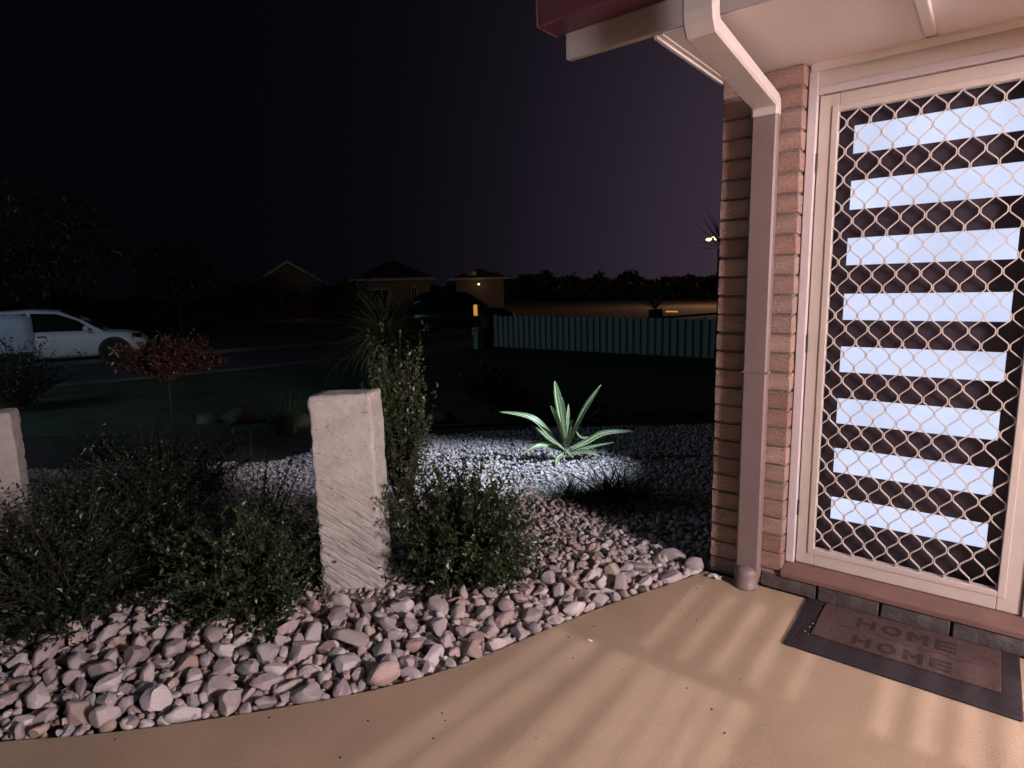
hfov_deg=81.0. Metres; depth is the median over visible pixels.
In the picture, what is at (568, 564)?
river stone
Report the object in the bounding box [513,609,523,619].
river stone
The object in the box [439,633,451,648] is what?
river stone
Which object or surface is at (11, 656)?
river stone
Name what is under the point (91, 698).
river stone
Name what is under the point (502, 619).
river stone
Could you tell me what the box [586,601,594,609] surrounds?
river stone
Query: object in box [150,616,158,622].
river stone
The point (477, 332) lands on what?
letterbox
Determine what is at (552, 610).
river stone
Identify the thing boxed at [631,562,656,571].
river stone
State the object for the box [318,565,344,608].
sprig
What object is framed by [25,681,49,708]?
river stone
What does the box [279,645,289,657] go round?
river stone
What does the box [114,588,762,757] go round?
grit
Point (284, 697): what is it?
river stone
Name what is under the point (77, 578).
shrub
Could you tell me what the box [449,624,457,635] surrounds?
river stone
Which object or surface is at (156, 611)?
river stone
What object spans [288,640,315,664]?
river stone
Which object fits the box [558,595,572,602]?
river stone
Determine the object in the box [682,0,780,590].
downpipe
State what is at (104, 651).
river stone
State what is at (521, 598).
river stone
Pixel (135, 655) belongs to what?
river stone
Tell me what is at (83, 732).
river stone
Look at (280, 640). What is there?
river stone
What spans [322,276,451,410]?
grass tree
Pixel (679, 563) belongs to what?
river stone
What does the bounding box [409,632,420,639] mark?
river stone
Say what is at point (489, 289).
house
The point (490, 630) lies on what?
river stone
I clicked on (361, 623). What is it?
river stone
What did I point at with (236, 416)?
boulder
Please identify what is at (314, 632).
river stone
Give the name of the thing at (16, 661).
river stone
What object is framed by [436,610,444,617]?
river stone
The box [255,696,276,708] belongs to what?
river stone
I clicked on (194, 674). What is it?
river stone
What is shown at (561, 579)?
river stone
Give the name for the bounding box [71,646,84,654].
river stone
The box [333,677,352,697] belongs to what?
river stone
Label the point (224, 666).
river stone
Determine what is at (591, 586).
river stone
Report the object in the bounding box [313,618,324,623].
river stone
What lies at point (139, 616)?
river stone
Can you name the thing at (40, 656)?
river stone
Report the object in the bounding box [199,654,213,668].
river stone
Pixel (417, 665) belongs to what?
river stone
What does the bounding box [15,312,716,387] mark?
kerb
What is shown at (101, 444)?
grass tuft
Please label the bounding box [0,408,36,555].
sandstone block
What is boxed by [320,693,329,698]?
river stone
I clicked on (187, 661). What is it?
river stone
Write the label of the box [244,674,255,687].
river stone
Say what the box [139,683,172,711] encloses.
river stone
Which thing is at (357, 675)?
river stone
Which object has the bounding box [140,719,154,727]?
river stone
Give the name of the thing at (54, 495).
shrub
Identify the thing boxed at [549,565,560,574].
river stone
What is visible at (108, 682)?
river stone
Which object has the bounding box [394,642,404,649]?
river stone
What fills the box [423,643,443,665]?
river stone
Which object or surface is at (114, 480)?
shrub
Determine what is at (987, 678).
doormat
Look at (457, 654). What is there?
river stone
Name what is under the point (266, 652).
river stone
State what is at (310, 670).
river stone
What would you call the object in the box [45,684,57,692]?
river stone
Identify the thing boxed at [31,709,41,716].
river stone
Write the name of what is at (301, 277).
house
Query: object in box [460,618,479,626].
river stone
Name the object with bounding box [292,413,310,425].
boulder
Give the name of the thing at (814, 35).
eave
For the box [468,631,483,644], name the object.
river stone
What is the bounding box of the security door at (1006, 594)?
[796,57,1023,614]
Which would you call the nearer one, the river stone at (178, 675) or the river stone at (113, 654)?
the river stone at (178, 675)
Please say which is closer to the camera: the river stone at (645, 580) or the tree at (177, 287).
the river stone at (645, 580)
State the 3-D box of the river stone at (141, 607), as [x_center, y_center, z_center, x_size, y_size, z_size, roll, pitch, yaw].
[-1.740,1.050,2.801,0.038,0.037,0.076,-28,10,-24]
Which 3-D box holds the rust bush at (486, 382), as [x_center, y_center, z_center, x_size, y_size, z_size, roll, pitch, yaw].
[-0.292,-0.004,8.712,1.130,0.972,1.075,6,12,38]
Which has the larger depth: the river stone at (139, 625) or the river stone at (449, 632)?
the river stone at (139, 625)
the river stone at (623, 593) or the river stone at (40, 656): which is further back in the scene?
the river stone at (623, 593)
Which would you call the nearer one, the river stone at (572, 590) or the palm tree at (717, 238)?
the river stone at (572, 590)
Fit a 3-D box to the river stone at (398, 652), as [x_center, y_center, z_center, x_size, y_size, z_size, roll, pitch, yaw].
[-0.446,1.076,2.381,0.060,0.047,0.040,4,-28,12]
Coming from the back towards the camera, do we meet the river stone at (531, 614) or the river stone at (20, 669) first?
the river stone at (531, 614)
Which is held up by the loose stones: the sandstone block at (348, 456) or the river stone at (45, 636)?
the river stone at (45, 636)
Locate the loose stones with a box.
[0,541,703,741]
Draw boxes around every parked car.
[0,309,148,369]
[406,291,514,333]
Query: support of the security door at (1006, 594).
attached to the door frame
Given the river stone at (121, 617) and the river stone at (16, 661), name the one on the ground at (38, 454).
the river stone at (121, 617)
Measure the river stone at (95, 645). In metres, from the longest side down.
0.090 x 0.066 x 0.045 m
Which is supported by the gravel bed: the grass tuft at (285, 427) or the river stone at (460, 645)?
the river stone at (460, 645)
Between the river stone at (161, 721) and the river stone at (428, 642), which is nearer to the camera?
the river stone at (161, 721)
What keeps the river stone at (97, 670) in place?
on the loose stones
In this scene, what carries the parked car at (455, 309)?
on the road
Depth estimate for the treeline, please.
68.05 m
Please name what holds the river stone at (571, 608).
on the gravel bed
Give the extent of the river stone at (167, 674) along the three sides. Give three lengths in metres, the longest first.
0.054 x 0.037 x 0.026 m
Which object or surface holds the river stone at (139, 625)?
on the ground at (38, 454)
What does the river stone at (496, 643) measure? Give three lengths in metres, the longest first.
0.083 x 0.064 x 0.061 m
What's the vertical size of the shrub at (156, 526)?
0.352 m
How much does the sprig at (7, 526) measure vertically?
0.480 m
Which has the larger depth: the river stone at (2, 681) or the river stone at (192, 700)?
the river stone at (2, 681)
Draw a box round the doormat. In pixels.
[783,598,1023,721]
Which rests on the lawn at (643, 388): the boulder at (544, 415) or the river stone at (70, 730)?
the boulder at (544, 415)
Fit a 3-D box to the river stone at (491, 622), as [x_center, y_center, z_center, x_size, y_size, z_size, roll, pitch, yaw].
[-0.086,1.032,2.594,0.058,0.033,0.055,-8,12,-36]
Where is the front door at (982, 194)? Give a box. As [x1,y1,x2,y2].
[815,80,1023,586]
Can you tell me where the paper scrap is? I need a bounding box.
[708,573,721,579]
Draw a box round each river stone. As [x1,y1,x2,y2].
[0,677,12,685]
[0,691,19,705]
[0,709,13,725]
[1,637,26,654]
[1,715,34,732]
[3,676,32,691]
[5,652,27,669]
[5,653,15,665]
[12,662,25,677]
[14,721,25,739]
[16,681,33,693]
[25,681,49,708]
[29,723,49,737]
[31,637,59,666]
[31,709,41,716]
[32,708,57,725]
[33,664,40,669]
[36,632,55,645]
[41,658,55,668]
[42,669,59,685]
[44,702,60,709]
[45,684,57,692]
[56,694,63,705]
[57,646,70,653]
[57,654,65,661]
[60,633,69,639]
[60,724,75,736]
[61,669,81,687]
[63,691,76,708]
[66,698,91,730]
[67,651,92,669]
[68,631,87,645]
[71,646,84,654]
[73,724,87,735]
[75,677,86,696]
[80,664,89,678]
[85,693,95,706]
[88,641,102,652]
[88,659,114,680]
[89,620,102,633]
[89,705,120,727]
[93,671,122,692]
[95,623,118,642]
[95,692,116,705]
[100,646,113,654]
[103,648,119,665]
[109,613,127,622]
[111,636,128,647]
[118,683,135,694]
[118,697,134,714]
[118,714,139,729]
[119,625,132,634]
[122,667,142,680]
[123,645,150,667]
[129,705,140,715]
[131,634,147,647]
[132,612,145,622]
[132,620,152,633]
[133,682,153,698]
[134,605,143,610]
[139,661,154,681]
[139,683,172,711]
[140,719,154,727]
[149,640,160,653]
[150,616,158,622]
[150,625,166,640]
[152,603,165,615]
[152,658,169,669]
[154,653,162,658]
[155,710,168,719]
[156,714,170,725]
[158,615,173,625]
[159,671,173,681]
[162,638,186,658]
[164,624,184,642]
[164,705,202,723]
[166,661,174,668]
[167,677,178,689]
[172,653,199,676]
[172,690,182,697]
[172,699,184,708]
[175,654,183,663]
[175,671,183,682]
[181,680,205,697]
[185,667,202,683]
[187,639,198,648]
[187,694,200,707]
[189,647,207,657]
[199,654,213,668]
[201,702,214,717]
[202,675,236,703]
[207,671,221,679]
[212,643,233,657]
[213,657,235,674]
[218,689,240,716]
[227,673,238,681]
[236,660,259,674]
[238,647,256,658]
[239,702,250,713]
[241,687,255,704]
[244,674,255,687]
[249,673,282,691]
[255,642,280,663]
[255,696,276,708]
[263,663,288,674]
[272,678,304,693]
[273,635,290,647]
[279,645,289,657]
[279,691,290,701]
[285,669,297,680]
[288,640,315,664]
[288,682,323,703]
[292,633,304,644]
[298,663,318,677]
[299,660,307,668]
[301,621,311,634]
[304,622,321,641]
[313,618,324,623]
[313,654,323,665]
[317,670,330,685]
[318,640,336,654]
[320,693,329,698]
[322,605,332,615]
[322,680,333,691]
[323,663,331,670]
[327,607,345,625]
[328,626,340,639]
[328,647,344,662]
[332,593,351,607]
[333,628,368,646]
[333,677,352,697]
[334,654,360,676]
[342,605,349,611]
[346,612,355,620]
[351,602,360,609]
[351,667,364,685]
[355,617,368,632]
[357,646,366,657]
[357,679,365,692]
[360,598,375,612]
[361,657,374,666]
[363,641,375,649]
[364,625,375,639]
[365,660,377,673]
[367,661,398,685]
[372,632,382,642]
[372,638,391,657]
[373,611,387,621]
[377,617,396,629]
[379,653,399,667]
[386,629,400,640]
[390,599,413,613]
[393,648,403,660]
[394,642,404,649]
[399,655,414,667]
[400,666,423,680]
[403,617,416,631]
[404,612,415,618]
[405,638,423,652]
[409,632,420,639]
[412,602,425,612]
[413,662,422,670]
[422,614,432,622]
[422,660,434,673]
[423,637,438,646]
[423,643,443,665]
[429,617,447,638]
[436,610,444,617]
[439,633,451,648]
[443,630,452,635]
[445,657,456,668]
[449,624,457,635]
[454,648,460,657]
[455,624,476,638]
[456,641,466,649]
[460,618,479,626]
[463,640,482,658]
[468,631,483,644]
[482,624,498,637]
[485,620,495,625]
[486,638,506,651]
[495,610,513,628]
[501,634,512,645]
[511,624,526,640]
[512,593,533,603]
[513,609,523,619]
[522,607,542,622]
[527,621,539,633]
[531,573,540,579]
[533,587,547,596]
[534,604,543,610]
[539,582,548,591]
[539,595,552,609]
[540,571,554,585]
[543,623,551,629]
[547,614,562,625]
[548,605,558,615]
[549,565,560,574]
[552,583,563,598]
[558,575,566,586]
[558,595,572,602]
[563,561,573,569]
[563,601,585,615]
[564,577,582,588]
[568,573,579,580]
[568,587,575,594]
[574,569,585,576]
[576,589,600,600]
[577,560,586,567]
[585,568,600,582]
[585,581,594,589]
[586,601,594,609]
[591,558,600,566]
[593,551,604,558]
[593,593,608,607]
[595,575,606,589]
[600,588,613,596]
[604,562,619,575]
[606,574,615,583]
[609,592,620,602]
[613,573,627,594]
[619,589,628,598]
[620,554,627,561]
[620,562,632,571]
[624,573,630,582]
[625,570,638,579]
[629,589,636,595]
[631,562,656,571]
[635,544,645,550]
[638,552,648,558]
[638,585,649,592]
[639,557,648,562]
[639,575,651,587]
[648,573,657,581]
[651,544,662,552]
[652,553,660,558]
[653,557,667,569]
[655,568,663,573]
[659,548,685,561]
[661,570,682,584]
[669,565,679,569]
[676,561,682,566]
[682,568,689,575]
[684,556,703,569]
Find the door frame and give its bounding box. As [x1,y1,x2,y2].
[780,27,1023,639]
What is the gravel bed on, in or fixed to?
on the ground at (38, 454)
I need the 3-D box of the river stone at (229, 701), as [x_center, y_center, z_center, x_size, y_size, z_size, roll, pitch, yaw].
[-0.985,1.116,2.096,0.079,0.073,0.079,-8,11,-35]
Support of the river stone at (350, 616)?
on the gravel bed
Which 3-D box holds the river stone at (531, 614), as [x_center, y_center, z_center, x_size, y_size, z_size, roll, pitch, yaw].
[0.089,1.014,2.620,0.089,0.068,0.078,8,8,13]
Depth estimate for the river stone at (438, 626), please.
2.53 m
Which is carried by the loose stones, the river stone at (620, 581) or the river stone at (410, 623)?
the river stone at (410, 623)
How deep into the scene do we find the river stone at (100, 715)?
2.03 m
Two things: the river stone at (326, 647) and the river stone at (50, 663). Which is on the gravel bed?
the river stone at (326, 647)
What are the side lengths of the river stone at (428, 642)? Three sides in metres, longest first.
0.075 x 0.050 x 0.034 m
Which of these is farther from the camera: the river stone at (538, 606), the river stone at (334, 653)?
the river stone at (538, 606)
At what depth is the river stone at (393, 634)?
2.48 m
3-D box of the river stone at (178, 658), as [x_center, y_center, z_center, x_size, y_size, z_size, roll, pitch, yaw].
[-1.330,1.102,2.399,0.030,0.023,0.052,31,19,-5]
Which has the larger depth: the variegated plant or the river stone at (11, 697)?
the variegated plant
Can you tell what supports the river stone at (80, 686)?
on the loose stones
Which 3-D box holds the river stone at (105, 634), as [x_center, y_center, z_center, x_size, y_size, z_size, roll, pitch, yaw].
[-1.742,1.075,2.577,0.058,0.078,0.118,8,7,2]
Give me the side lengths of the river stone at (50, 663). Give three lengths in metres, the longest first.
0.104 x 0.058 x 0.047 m
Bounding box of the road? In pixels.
[0,333,493,385]
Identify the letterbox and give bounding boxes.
[472,327,482,348]
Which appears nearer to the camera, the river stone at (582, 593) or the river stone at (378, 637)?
the river stone at (378, 637)
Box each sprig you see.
[0,504,13,552]
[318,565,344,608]
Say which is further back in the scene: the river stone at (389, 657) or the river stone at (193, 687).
the river stone at (389, 657)
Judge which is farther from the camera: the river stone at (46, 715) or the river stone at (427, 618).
the river stone at (427, 618)
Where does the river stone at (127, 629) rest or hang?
on the ground at (38, 454)
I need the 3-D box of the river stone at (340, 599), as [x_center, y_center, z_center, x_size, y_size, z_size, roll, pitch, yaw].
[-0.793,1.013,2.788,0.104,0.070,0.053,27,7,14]
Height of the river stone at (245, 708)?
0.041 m
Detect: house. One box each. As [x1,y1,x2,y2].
[248,260,327,317]
[348,261,435,316]
[449,269,509,307]
[787,33,938,510]
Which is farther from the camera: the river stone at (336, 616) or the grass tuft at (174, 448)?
the grass tuft at (174, 448)
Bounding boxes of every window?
[371,289,390,303]
[411,287,416,300]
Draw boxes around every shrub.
[0,463,225,656]
[19,416,269,540]
[28,440,182,540]
[125,496,227,564]
[134,491,336,646]
[203,417,313,543]
[360,317,438,502]
[378,445,569,612]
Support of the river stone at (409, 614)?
on the gravel bed
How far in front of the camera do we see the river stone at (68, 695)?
2.14 m
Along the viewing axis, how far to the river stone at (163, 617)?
2.66 m
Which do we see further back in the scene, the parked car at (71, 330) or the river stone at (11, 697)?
the parked car at (71, 330)
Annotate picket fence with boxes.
[493,315,715,358]
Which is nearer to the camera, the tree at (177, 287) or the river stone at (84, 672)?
the river stone at (84, 672)
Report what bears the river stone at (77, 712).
on the ground at (38, 454)
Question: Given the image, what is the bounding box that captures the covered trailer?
[0,314,35,359]
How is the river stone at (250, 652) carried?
on the gravel bed
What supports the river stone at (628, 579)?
on the gravel bed
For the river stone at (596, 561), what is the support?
on the gravel bed
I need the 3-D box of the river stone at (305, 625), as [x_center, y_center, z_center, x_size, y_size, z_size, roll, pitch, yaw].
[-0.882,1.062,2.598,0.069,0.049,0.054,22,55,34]
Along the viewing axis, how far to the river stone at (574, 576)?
2.98 m
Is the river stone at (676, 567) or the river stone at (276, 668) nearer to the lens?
the river stone at (276, 668)
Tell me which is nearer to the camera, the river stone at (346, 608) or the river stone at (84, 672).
the river stone at (84, 672)
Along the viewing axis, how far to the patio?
2.01 m
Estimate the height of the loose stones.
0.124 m
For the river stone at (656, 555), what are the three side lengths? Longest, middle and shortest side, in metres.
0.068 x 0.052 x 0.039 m
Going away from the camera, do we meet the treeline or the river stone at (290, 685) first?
the river stone at (290, 685)
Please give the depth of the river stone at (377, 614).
2.66 m
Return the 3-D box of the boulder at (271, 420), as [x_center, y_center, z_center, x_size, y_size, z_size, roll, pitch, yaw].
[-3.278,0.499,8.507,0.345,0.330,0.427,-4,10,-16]
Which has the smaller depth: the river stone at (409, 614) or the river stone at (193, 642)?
the river stone at (193, 642)
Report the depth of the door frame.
2.48 m
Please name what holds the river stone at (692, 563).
on the gravel bed
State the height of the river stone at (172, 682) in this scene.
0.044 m
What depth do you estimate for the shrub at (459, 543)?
2.94 m
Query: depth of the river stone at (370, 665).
2.29 m
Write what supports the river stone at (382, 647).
on the gravel bed
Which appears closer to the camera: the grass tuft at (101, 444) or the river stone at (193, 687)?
the river stone at (193, 687)
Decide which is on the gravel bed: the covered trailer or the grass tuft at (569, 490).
the grass tuft at (569, 490)
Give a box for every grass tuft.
[54,422,147,463]
[62,425,225,488]
[142,445,259,495]
[247,390,307,436]
[541,473,597,503]
[561,451,687,520]
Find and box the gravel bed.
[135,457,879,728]
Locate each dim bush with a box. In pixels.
[0,334,85,410]
[471,374,553,418]
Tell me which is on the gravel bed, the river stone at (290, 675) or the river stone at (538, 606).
the river stone at (290, 675)
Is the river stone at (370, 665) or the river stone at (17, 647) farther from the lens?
the river stone at (17, 647)
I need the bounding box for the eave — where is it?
[535,0,1023,86]
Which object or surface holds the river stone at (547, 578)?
on the loose stones
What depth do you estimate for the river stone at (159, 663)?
2.35 m
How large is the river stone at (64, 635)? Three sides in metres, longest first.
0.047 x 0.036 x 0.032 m
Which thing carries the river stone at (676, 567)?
on the gravel bed
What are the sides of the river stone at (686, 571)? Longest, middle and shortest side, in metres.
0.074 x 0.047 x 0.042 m
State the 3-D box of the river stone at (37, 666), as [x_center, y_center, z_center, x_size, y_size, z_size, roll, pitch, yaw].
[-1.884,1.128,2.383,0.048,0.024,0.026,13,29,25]
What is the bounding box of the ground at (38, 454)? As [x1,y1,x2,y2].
[0,286,1023,741]
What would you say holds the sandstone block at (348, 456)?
on the gravel bed
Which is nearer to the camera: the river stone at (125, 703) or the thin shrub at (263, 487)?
the river stone at (125, 703)
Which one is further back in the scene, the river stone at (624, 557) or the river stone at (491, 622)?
the river stone at (624, 557)
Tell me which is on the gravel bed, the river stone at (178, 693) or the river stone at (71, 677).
the river stone at (178, 693)
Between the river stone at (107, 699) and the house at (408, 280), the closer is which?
the river stone at (107, 699)
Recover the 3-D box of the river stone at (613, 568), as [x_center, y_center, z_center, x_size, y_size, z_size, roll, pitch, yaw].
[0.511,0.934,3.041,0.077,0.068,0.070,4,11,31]
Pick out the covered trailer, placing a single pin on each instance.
(18, 328)
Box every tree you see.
[0,169,147,310]
[109,227,234,332]
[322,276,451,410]
[628,272,686,318]
[687,210,720,377]
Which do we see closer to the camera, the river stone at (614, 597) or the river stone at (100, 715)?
the river stone at (100, 715)
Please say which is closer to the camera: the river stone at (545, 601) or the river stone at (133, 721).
the river stone at (133, 721)
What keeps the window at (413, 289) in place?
in the house at (408, 280)
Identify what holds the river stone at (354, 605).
on the loose stones
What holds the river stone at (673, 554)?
on the gravel bed
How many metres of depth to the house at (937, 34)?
3.53 m
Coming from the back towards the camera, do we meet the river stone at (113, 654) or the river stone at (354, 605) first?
the river stone at (354, 605)
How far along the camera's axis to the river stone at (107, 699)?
2.13 m
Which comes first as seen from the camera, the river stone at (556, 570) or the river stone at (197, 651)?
the river stone at (197, 651)
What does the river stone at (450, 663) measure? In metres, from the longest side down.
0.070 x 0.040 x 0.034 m
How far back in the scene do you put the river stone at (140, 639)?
2.49 m
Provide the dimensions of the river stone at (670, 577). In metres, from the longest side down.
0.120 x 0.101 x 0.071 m
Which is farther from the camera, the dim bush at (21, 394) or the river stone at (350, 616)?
the dim bush at (21, 394)
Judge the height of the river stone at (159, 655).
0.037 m
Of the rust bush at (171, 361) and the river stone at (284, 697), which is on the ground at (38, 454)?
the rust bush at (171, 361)
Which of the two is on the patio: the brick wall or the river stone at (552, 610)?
the brick wall
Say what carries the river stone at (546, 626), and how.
on the gravel bed
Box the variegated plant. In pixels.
[501,381,635,465]
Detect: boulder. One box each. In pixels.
[196,412,216,423]
[222,408,254,424]
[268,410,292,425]
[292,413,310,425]
[429,410,458,423]
[531,405,556,425]
[580,408,614,424]
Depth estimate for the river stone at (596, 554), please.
3.23 m
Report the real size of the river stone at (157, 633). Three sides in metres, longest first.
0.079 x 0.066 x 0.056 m
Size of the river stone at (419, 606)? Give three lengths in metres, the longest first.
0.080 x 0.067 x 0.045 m
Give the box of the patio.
[0,571,1023,767]
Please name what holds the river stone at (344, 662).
on the gravel bed
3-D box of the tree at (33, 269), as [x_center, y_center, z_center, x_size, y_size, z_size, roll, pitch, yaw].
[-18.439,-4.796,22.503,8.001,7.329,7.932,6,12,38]
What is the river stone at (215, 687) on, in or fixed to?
on the gravel bed
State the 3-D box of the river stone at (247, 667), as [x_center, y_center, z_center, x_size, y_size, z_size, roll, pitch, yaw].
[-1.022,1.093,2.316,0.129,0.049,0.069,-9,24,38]
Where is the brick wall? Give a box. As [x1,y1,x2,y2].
[710,64,808,582]
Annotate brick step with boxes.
[761,560,1023,656]
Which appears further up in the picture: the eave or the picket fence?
the eave
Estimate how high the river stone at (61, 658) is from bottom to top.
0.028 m
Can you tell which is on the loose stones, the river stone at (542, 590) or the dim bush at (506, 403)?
the river stone at (542, 590)
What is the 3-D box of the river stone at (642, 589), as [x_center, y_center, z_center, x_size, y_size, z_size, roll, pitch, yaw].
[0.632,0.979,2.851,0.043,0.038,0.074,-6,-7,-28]
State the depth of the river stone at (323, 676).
2.24 m
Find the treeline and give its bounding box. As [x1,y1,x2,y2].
[0,269,716,313]
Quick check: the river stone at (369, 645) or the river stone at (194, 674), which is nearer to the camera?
the river stone at (194, 674)
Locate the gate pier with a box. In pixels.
[479,317,492,347]
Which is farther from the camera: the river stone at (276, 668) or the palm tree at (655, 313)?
the palm tree at (655, 313)
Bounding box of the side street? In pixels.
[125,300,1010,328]
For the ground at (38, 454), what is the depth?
7.18 m
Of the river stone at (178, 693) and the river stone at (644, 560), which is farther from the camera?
the river stone at (644, 560)
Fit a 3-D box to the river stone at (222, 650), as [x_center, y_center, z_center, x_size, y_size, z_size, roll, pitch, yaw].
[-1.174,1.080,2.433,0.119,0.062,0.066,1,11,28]
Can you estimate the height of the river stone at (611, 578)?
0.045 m
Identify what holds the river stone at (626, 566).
on the gravel bed
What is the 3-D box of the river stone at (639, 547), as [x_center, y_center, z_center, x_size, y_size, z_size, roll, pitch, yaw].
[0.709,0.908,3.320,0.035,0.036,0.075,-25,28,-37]
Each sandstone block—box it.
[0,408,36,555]
[307,388,391,592]
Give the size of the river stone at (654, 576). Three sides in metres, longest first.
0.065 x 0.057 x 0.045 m
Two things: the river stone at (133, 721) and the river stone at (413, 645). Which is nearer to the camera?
the river stone at (133, 721)
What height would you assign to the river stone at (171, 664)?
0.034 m
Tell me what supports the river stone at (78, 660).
on the loose stones
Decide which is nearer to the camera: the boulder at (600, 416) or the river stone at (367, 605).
the river stone at (367, 605)
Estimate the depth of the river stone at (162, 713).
2.08 m
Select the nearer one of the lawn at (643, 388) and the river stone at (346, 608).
the river stone at (346, 608)
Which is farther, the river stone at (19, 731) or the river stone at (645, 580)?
the river stone at (645, 580)
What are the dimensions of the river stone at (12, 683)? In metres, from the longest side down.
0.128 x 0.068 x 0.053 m
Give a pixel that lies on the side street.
(600, 309)
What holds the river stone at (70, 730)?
on the ground at (38, 454)
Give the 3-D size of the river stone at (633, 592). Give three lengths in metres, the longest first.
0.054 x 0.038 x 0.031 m
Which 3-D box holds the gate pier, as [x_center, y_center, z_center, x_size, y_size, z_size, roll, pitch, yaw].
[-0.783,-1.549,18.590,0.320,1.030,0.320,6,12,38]
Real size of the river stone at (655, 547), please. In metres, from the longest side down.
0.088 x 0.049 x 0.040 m
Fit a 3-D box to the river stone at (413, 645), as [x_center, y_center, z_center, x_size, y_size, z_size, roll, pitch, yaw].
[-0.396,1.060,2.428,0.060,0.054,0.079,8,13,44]
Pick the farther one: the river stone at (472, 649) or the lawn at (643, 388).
the lawn at (643, 388)
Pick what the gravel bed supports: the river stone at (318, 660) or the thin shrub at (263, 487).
the thin shrub at (263, 487)
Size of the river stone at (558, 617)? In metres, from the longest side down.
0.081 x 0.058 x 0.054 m
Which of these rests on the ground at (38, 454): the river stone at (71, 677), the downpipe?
the river stone at (71, 677)
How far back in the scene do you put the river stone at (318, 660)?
2.35 m
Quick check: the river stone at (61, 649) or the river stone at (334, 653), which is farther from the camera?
the river stone at (61, 649)
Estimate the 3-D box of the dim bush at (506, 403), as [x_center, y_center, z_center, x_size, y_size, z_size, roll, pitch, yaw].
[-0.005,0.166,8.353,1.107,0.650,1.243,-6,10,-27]
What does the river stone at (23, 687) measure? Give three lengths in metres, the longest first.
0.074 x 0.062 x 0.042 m
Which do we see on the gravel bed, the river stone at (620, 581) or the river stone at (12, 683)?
the river stone at (620, 581)
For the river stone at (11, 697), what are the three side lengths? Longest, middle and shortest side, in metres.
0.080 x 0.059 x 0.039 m
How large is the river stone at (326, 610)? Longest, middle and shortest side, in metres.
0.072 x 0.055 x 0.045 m
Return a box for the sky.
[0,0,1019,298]
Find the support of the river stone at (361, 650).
on the gravel bed
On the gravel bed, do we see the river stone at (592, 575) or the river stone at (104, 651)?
the river stone at (592, 575)
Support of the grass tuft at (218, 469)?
on the gravel bed
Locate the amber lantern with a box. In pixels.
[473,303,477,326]
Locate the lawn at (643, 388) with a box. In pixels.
[0,313,716,436]
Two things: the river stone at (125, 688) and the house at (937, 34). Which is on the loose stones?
the river stone at (125, 688)
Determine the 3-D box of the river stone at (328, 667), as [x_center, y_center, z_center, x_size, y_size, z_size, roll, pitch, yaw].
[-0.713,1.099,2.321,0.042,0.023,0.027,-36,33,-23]
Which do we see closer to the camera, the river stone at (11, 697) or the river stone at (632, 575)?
the river stone at (11, 697)
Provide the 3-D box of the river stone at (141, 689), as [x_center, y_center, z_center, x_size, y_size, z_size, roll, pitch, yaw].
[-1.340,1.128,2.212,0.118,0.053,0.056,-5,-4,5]
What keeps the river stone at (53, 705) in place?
on the loose stones
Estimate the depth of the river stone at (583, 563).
3.13 m
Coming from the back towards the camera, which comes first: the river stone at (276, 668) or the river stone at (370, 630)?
the river stone at (370, 630)
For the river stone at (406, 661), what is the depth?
2.33 m
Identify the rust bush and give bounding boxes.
[101,328,234,452]
[444,351,521,413]
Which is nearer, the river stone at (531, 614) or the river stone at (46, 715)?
the river stone at (46, 715)
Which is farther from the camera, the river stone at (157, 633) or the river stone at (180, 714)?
the river stone at (157, 633)
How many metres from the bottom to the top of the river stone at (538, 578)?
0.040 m
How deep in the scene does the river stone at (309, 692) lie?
2.14 m
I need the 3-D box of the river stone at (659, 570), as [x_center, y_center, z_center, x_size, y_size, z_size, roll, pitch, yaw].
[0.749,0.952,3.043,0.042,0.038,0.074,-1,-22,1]
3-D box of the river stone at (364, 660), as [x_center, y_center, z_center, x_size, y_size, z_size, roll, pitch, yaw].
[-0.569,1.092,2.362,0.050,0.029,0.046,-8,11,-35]
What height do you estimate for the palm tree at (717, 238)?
3.605 m
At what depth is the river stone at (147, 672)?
2.27 m
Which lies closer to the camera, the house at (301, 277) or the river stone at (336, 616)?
the river stone at (336, 616)
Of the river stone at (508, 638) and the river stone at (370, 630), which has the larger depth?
the river stone at (370, 630)
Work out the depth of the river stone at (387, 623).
2.57 m
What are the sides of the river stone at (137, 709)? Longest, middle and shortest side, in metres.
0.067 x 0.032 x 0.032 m
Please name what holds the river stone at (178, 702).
on the loose stones
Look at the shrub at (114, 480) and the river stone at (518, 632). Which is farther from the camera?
the shrub at (114, 480)
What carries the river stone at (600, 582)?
on the gravel bed
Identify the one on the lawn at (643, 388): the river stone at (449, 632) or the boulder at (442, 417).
the boulder at (442, 417)
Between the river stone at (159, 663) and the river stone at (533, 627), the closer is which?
the river stone at (159, 663)
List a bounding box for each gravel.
[27,423,715,520]
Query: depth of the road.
17.16 m
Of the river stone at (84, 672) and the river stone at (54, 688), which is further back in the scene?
the river stone at (84, 672)
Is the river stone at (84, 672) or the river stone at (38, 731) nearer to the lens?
the river stone at (38, 731)
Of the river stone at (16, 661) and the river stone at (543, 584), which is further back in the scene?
the river stone at (543, 584)
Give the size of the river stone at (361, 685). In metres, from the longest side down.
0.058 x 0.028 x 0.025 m
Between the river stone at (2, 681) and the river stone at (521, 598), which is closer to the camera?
the river stone at (2, 681)
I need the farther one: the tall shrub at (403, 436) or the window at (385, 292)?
the window at (385, 292)
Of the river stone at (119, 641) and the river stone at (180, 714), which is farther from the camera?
the river stone at (119, 641)

